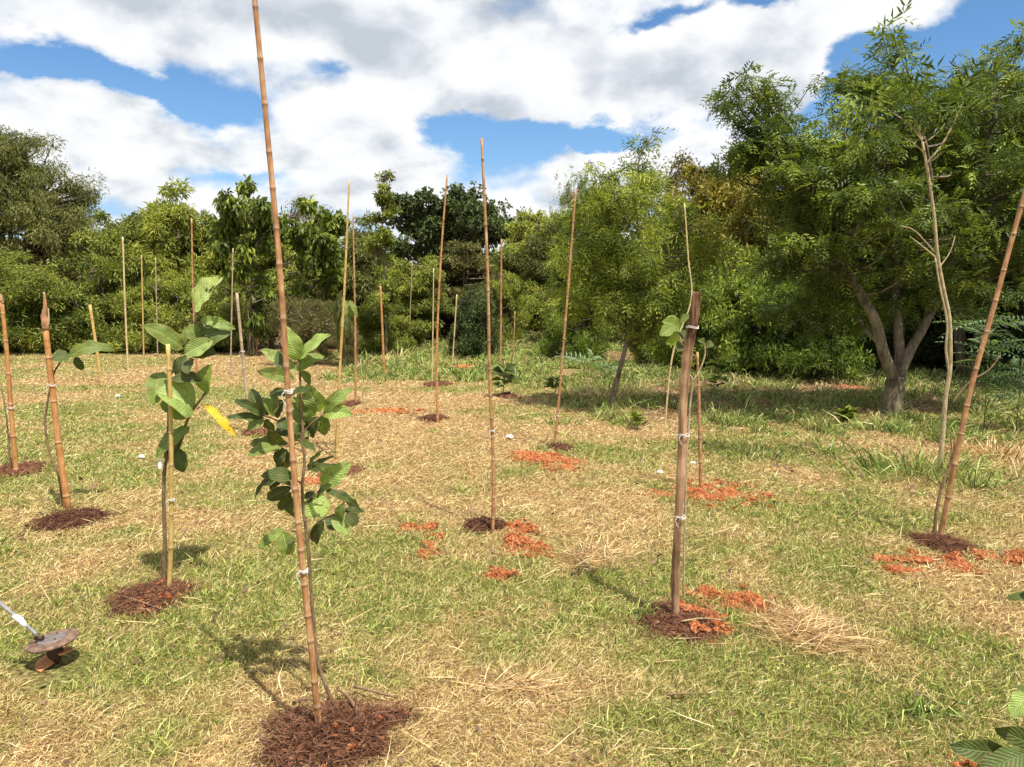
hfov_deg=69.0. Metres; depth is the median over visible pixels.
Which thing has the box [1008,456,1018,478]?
fallen twig
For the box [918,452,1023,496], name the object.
grass clump
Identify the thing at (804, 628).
straw heap
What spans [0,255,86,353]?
shrub
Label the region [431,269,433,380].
bamboo stake
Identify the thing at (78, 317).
shrub
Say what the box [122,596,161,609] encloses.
fallen twig
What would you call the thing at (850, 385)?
red soil
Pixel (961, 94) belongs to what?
tall sapling
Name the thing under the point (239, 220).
broadleaf tree
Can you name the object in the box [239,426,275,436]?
mulch mound
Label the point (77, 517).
mulch mound
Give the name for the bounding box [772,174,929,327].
tree
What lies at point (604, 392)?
grass clump
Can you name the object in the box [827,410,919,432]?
grass clump
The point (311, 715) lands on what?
fallen twig
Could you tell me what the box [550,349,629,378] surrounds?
clump
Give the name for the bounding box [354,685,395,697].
fallen twig
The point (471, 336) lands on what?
shrub
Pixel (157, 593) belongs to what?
mulch mound
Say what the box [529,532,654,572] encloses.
straw heap
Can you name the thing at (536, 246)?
tree
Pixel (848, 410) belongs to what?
leafy weed
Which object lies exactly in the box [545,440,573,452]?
mulch mound
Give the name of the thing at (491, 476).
seedling
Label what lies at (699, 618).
fallen twig
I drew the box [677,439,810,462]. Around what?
grass clump
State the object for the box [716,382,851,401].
grass clump
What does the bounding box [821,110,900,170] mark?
bare topped tree
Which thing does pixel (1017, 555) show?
red soil
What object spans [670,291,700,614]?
wooden stake
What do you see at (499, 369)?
seedling
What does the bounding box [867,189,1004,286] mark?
tree
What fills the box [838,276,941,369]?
shrub
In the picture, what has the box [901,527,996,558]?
mulch mound
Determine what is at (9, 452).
seedling
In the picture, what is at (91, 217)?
tall tree
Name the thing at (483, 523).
mulch mound
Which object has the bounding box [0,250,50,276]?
tree
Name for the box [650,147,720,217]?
bare topped tree
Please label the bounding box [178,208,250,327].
tree
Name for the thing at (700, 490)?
red soil
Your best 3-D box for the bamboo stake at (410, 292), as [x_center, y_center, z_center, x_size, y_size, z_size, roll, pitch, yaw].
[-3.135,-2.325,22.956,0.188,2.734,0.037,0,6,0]
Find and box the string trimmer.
[0,600,78,671]
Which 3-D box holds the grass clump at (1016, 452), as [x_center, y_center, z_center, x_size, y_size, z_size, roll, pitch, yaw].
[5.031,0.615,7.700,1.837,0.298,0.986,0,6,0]
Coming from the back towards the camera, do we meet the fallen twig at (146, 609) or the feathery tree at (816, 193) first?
the feathery tree at (816, 193)
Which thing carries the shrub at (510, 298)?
on the ground at (74, 663)
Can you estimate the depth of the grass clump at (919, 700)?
2.87 m
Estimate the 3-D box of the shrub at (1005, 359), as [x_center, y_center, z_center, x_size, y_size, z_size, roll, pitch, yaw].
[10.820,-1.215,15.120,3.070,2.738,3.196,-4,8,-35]
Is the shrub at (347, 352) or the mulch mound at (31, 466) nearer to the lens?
the mulch mound at (31, 466)
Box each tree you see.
[0,124,110,285]
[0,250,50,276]
[35,189,97,282]
[46,207,174,287]
[99,175,224,318]
[124,200,153,246]
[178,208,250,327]
[204,174,294,356]
[219,229,321,348]
[279,193,337,286]
[280,195,351,353]
[285,236,353,346]
[333,208,405,341]
[359,169,410,355]
[372,253,454,343]
[385,181,514,289]
[418,239,506,337]
[480,236,539,317]
[493,220,568,301]
[501,206,563,272]
[541,127,742,409]
[541,160,611,293]
[560,169,646,331]
[616,192,714,336]
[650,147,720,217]
[660,160,763,279]
[686,160,776,206]
[699,18,1023,415]
[718,176,802,286]
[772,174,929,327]
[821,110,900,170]
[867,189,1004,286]
[870,39,1023,376]
[973,89,1023,299]
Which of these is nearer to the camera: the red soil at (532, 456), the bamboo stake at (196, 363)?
the red soil at (532, 456)
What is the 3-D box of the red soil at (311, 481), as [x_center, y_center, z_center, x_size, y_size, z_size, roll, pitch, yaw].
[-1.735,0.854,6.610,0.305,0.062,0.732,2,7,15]
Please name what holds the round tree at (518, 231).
on the ground at (74, 663)
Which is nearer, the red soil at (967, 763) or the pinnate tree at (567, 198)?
the red soil at (967, 763)
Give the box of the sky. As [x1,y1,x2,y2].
[0,0,1023,262]
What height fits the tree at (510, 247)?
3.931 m
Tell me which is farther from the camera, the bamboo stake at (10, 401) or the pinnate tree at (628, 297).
the pinnate tree at (628, 297)
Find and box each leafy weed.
[542,376,565,394]
[629,411,646,429]
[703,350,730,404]
[833,405,862,423]
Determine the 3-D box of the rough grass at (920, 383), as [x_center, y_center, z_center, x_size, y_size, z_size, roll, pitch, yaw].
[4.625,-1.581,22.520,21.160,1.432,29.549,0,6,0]
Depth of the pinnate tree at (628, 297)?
10.47 m
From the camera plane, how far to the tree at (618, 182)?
25.63 m
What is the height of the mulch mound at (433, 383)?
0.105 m
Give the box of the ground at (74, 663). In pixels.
[0,323,1023,766]
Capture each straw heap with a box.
[449,650,583,705]
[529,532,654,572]
[707,584,890,673]
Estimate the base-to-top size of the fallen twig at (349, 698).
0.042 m
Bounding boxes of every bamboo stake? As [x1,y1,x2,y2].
[0,294,18,472]
[41,292,71,509]
[88,305,101,382]
[122,237,128,370]
[141,255,144,355]
[155,258,157,355]
[166,344,174,586]
[191,219,197,371]
[230,248,233,373]
[235,293,251,430]
[252,0,321,724]
[335,180,349,459]
[352,215,356,401]
[379,286,384,373]
[409,263,412,333]
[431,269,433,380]
[435,175,447,421]
[452,294,456,365]
[480,138,494,532]
[499,239,501,378]
[512,311,515,358]
[554,189,576,443]
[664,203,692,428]
[696,352,702,485]
[937,189,1023,535]
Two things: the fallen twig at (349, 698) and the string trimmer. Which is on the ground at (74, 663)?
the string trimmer
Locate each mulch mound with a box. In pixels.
[0,458,50,479]
[19,502,127,532]
[96,568,211,621]
[231,687,428,766]
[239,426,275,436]
[317,462,368,475]
[343,399,361,406]
[410,413,449,422]
[422,381,456,387]
[458,514,510,534]
[496,391,520,398]
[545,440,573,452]
[622,594,749,647]
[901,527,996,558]
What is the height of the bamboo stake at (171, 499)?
1.428 m
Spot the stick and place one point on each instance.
(362, 382)
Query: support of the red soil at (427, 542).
on the ground at (74, 663)
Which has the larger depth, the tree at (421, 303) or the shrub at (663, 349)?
the tree at (421, 303)
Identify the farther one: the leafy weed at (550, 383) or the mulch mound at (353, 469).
the leafy weed at (550, 383)
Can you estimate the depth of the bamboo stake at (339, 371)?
7.38 m
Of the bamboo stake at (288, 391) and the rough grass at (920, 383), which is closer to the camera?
the bamboo stake at (288, 391)
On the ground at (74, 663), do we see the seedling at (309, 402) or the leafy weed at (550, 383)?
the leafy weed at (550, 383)
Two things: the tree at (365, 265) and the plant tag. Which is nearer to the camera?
the plant tag
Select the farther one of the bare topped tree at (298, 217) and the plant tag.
the bare topped tree at (298, 217)
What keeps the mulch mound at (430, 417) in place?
on the ground at (74, 663)
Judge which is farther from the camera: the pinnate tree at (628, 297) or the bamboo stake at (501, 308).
the bamboo stake at (501, 308)
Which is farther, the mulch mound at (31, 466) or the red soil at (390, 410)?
the red soil at (390, 410)
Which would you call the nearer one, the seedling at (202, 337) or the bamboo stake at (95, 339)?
the seedling at (202, 337)
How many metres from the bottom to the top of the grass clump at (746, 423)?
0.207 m
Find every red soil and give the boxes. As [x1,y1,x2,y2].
[299,472,320,485]
[350,407,427,413]
[387,520,450,533]
[404,529,452,562]
[454,363,476,368]
[454,516,564,584]
[479,449,598,476]
[628,473,828,519]
[666,582,804,613]
[802,381,872,389]
[841,546,997,579]
[927,742,1010,766]
[970,545,1023,566]
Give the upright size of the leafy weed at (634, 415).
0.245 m
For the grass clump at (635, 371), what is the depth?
15.52 m
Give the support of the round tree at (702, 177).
on the ground at (74, 663)
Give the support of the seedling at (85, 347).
on the mulch mound at (77, 517)
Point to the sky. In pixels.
(140, 93)
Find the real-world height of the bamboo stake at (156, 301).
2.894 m
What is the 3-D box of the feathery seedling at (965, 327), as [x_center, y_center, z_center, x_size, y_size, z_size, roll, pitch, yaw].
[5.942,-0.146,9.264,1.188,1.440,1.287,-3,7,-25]
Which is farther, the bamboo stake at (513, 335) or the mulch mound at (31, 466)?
the bamboo stake at (513, 335)
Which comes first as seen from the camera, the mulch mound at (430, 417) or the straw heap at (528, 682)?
the straw heap at (528, 682)
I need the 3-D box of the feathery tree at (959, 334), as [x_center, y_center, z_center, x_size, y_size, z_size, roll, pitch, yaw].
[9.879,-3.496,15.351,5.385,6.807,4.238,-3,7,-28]
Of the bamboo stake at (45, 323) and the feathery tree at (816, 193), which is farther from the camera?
the feathery tree at (816, 193)
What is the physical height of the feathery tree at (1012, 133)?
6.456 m
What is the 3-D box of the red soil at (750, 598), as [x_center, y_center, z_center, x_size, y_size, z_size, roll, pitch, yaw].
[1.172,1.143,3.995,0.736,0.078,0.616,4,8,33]
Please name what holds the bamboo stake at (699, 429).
on the red soil at (700, 490)
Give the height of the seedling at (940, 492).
1.303 m
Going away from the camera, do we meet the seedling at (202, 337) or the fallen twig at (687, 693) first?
the fallen twig at (687, 693)
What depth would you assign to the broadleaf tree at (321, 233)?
20.82 m
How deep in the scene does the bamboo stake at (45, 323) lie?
5.61 m
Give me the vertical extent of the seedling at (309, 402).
1.588 m
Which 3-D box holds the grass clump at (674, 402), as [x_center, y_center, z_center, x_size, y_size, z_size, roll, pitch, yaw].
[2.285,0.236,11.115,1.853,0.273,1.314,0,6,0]
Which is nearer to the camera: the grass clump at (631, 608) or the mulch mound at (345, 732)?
the mulch mound at (345, 732)
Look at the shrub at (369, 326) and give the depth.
21.91 m
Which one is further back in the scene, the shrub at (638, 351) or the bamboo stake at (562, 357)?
the shrub at (638, 351)
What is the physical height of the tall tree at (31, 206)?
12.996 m
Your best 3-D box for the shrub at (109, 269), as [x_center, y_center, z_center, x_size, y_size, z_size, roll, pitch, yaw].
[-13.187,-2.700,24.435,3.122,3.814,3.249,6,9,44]
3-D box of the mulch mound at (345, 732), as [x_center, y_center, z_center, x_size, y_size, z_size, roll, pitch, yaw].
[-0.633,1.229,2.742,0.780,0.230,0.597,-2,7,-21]
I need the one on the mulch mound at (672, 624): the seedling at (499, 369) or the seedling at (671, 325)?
the seedling at (671, 325)
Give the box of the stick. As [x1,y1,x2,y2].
[360,359,363,403]
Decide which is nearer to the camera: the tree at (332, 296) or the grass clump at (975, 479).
the grass clump at (975, 479)
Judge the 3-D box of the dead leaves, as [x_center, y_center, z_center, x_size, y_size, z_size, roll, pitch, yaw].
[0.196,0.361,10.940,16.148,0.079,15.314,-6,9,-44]
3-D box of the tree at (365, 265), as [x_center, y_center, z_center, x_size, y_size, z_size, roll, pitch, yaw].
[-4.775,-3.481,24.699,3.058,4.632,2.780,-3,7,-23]
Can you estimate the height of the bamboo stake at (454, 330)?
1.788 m
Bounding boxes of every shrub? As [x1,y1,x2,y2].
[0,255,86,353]
[3,260,124,354]
[63,243,150,351]
[97,267,191,353]
[159,267,260,353]
[261,292,358,365]
[323,320,364,365]
[351,291,422,354]
[446,280,507,358]
[478,271,533,345]
[505,279,566,334]
[532,285,615,361]
[625,303,664,363]
[643,255,756,372]
[699,234,825,376]
[749,260,887,383]
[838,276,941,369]
[893,274,1023,370]
[967,274,1023,377]
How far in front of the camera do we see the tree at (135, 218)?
39.18 m
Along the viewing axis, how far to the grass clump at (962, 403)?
11.04 m
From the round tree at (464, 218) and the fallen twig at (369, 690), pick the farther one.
the round tree at (464, 218)
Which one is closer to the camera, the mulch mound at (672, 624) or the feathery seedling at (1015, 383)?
the mulch mound at (672, 624)
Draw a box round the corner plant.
[948,590,1023,766]
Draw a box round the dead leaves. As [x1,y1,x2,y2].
[6,383,1018,766]
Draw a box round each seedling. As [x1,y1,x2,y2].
[0,387,11,469]
[44,340,113,507]
[143,276,235,579]
[227,326,363,700]
[332,290,357,452]
[491,361,516,392]
[491,376,496,516]
[660,313,713,600]
[932,354,1000,532]
[933,314,1023,427]
[963,346,1023,429]
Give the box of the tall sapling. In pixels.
[824,0,1021,472]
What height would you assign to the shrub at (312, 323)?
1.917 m
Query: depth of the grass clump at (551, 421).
9.65 m
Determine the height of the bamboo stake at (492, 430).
2.706 m
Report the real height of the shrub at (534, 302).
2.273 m
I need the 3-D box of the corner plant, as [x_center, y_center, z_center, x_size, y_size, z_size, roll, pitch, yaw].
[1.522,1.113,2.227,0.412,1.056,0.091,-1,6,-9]
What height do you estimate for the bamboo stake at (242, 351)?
1.758 m
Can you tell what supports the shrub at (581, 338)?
on the ground at (74, 663)
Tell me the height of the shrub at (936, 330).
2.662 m
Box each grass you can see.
[312,325,1023,447]
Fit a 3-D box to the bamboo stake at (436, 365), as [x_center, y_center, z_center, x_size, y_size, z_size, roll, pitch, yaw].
[-0.911,-1.042,9.674,0.189,3.254,0.038,0,6,0]
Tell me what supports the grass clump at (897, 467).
on the ground at (74, 663)
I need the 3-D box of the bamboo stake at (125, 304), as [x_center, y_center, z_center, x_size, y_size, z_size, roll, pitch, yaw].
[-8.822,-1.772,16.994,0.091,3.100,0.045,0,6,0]
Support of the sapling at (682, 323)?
on the ground at (74, 663)
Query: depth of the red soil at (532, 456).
7.44 m
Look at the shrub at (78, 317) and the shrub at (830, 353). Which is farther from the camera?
the shrub at (78, 317)
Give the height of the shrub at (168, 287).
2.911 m
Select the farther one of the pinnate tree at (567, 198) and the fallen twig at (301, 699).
the pinnate tree at (567, 198)
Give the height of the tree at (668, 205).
4.928 m
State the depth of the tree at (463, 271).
26.34 m
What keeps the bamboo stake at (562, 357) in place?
on the ground at (74, 663)
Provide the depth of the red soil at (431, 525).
5.21 m
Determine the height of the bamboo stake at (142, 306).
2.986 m
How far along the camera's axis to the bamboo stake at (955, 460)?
4.79 m
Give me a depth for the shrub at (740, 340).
15.52 m
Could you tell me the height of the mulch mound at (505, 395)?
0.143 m
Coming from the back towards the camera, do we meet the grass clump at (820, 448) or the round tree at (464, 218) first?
the round tree at (464, 218)
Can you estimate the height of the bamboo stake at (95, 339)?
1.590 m
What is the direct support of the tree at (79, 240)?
on the ground at (74, 663)
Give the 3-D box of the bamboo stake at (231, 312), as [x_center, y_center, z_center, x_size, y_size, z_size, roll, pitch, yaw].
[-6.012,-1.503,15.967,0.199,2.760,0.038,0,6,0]
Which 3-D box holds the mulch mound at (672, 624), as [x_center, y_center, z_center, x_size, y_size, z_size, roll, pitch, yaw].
[0.856,1.176,3.729,0.641,0.155,0.654,0,6,0]
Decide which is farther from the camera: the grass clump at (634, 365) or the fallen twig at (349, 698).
the grass clump at (634, 365)
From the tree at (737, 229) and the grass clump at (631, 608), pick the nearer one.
the grass clump at (631, 608)
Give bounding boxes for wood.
[6,227,823,300]
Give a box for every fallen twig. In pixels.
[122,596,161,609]
[133,608,153,616]
[285,706,339,727]
[292,697,312,704]
[337,688,361,716]
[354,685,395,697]
[667,692,714,695]
[681,618,722,621]
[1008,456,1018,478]
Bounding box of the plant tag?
[158,456,161,468]
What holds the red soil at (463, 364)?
on the ground at (74, 663)
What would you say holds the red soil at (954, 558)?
on the ground at (74, 663)
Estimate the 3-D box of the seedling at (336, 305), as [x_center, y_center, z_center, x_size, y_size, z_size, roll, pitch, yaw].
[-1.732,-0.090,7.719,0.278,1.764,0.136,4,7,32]
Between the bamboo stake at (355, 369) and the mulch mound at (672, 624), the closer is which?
the mulch mound at (672, 624)
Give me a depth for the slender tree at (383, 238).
20.09 m
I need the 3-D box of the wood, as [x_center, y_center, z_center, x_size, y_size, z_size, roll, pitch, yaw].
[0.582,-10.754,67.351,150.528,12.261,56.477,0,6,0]
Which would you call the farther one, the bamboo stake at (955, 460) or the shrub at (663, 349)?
the shrub at (663, 349)
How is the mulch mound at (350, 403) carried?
on the ground at (74, 663)
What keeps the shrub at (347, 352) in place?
on the ground at (74, 663)
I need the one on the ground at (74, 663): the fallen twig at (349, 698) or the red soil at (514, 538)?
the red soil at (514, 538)
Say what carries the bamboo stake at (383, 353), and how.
on the ground at (74, 663)
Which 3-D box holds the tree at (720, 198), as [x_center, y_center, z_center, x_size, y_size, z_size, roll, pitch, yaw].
[7.075,-4.779,26.530,4.656,6.676,4.518,4,7,30]
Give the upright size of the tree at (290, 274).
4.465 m
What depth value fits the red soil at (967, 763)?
2.56 m
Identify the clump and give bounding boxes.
[538,410,590,425]
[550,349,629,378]
[562,377,670,400]
[577,362,701,378]
[585,359,646,370]
[615,392,724,411]
[621,596,670,620]
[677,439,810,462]
[707,414,792,426]
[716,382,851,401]
[782,428,1023,483]
[798,433,871,455]
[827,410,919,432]
[889,686,977,739]
[911,393,1023,411]
[915,434,1023,461]
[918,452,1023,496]
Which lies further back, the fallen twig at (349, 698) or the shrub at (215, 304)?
the shrub at (215, 304)
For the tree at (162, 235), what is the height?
5.930 m

